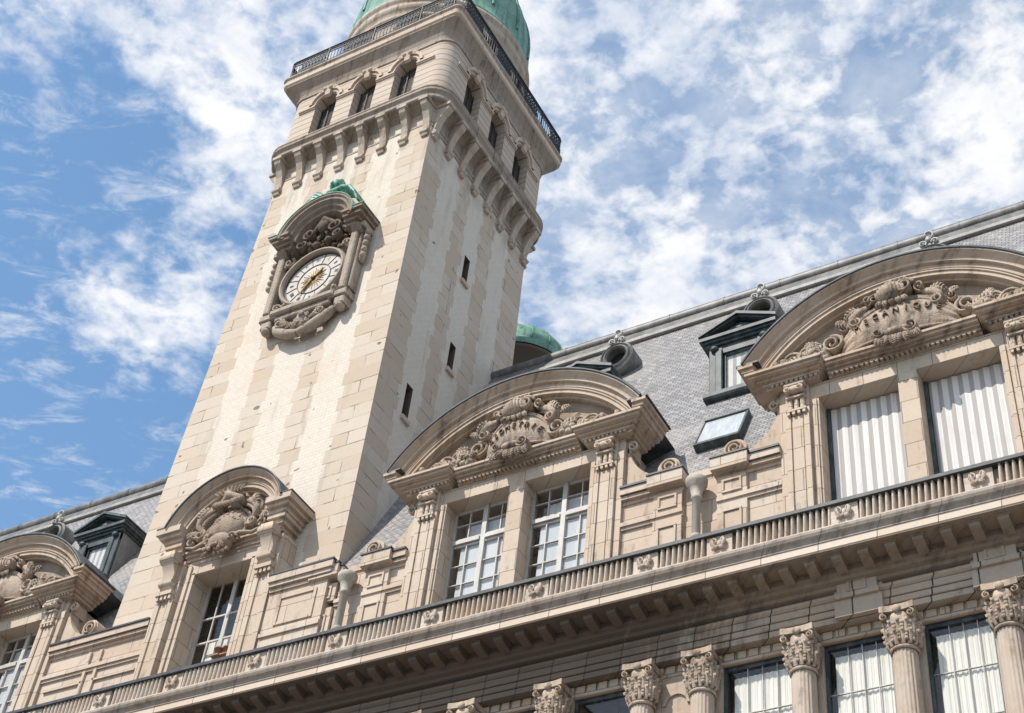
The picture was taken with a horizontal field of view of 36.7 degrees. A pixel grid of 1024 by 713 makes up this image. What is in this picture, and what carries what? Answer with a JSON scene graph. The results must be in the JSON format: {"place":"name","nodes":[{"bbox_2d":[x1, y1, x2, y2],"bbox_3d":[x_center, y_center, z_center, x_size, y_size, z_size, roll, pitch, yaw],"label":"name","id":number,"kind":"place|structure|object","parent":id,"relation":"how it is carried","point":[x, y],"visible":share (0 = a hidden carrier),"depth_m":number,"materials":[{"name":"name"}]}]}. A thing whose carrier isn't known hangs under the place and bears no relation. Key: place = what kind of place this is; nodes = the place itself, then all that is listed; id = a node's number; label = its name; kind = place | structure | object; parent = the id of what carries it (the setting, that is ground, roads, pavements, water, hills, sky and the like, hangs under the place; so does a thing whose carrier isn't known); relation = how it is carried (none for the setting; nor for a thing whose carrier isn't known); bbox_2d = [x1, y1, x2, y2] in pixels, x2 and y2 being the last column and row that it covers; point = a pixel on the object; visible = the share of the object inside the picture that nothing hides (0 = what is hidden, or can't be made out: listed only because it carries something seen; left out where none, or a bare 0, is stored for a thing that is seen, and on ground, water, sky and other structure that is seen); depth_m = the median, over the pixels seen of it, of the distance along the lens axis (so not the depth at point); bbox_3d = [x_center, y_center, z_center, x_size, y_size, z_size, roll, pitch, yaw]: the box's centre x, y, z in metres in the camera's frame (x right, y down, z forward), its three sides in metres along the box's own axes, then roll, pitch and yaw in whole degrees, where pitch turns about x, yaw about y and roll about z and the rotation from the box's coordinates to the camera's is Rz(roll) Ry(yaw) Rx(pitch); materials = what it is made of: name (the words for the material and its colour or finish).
{"place":"outdoors","nodes":[
{"label":"outdoors","id":0,"kind":"place"},
{"bbox_2d":[0,201,1023,712],"bbox_3d":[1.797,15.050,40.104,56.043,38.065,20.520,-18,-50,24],"label":"university building","id":1,"kind":"structure","parent":0,"point":[800,491],"depth_m":35.69,"materials":[{"name":"stone"}]},
{"bbox_2d":[44,510,74,543],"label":"oculus window","id":2,"kind":"structure","parent":1,"relation":"in","point":[59,529],"depth_m":56.47,"materials":[{"name":"metal"}]},
{"bbox_2d":[209,646,222,658],"bbox_3d":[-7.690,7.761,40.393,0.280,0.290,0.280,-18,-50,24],"label":"flower pot","id":3,"kind":"object","parent":1,"relation":"on","point":[217,650],"visible":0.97,"depth_m":40.33,"materials":[{"name":"ceramic"}]},
{"bbox_2d":[219,645,228,656],"bbox_3d":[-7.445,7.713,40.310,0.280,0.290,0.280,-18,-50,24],"label":"flower pot","id":4,"kind":"object","parent":1,"relation":"on","point":[225,649],"visible":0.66,"depth_m":40.23,"materials":[{"name":"ceramic"}]},
{"bbox_2d":[112,0,561,626],"bbox_3d":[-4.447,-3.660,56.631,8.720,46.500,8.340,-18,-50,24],"label":"clock tower","id":5,"kind":"structure","parent":1,"relation":"on","point":[416,124],"depth_m":52.49,"materials":[{"name":"stone"}]},
{"bbox_2d":[259,179,379,339],"bbox_3d":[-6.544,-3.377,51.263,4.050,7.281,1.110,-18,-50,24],"label":"tower clock","id":6,"kind":"object","parent":5,"relation":"attached to","point":[319,242],"visible":1,"depth_m":51.09,"materials":[{"name":"stone"}]},
{"bbox_2d":[512,323,561,365],"bbox_3d":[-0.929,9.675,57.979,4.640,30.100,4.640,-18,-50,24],"label":"observatory","id":7,"kind":"structure","parent":1,"relation":"on","point":[532,341],"depth_m":65.08,"materials":[{"name":"metal"}]},
{"bbox_2d":[574,691,625,712],"bbox_3d":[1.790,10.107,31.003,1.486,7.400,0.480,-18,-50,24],"label":"tall window","id":8,"kind":"structure","parent":1,"relation":"in","point":[618,695],"depth_m":33.49,"materials":[{"name":"metal"}]},
{"bbox_2d":[599,329,641,375],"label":"oculus window","id":9,"kind":"structure","parent":1,"relation":"in","point":[622,355],"depth_m":47.23,"materials":[{"name":"metal"}]},
{"bbox_2d":[724,656,791,712],"bbox_3d":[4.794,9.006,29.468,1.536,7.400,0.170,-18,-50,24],"label":"tall window","id":10,"kind":"structure","parent":1,"relation":"in","point":[769,690],"depth_m":31.67,"materials":[{"name":"metal"}]},
{"bbox_2d":[744,283,784,317],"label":"oculus window","id":11,"kind":"structure","parent":1,"relation":"in","point":[763,303],"depth_m":45.51,"materials":[{"name":"metal"}]},
{"bbox_2d":[824,635,896,712],"bbox_3d":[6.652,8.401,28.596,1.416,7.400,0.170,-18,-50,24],"label":"tall window","id":12,"kind":"structure","parent":1,"relation":"in","point":[863,678],"depth_m":30.61,"materials":[{"name":"metal"}]},
{"bbox_2d":[919,230,946,248],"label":"ornament","id":13,"kind":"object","parent":1,"relation":"in","point":[928,239],"depth_m":43.42,"materials":[{"name":"metal"}]},
{"bbox_2d":[924,612,1005,712],"bbox_3d":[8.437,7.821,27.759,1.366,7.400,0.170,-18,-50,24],"label":"tall window","id":14,"kind":"structure","parent":1,"relation":"in","point":[967,669],"depth_m":29.60,"materials":[{"name":"metal"}]},
{"bbox_2d":[0,0,1023,530],"label":"sky","id":15,"kind":"structure","parent":0,"point":[711,150],"materials":[{"name":"blue"}]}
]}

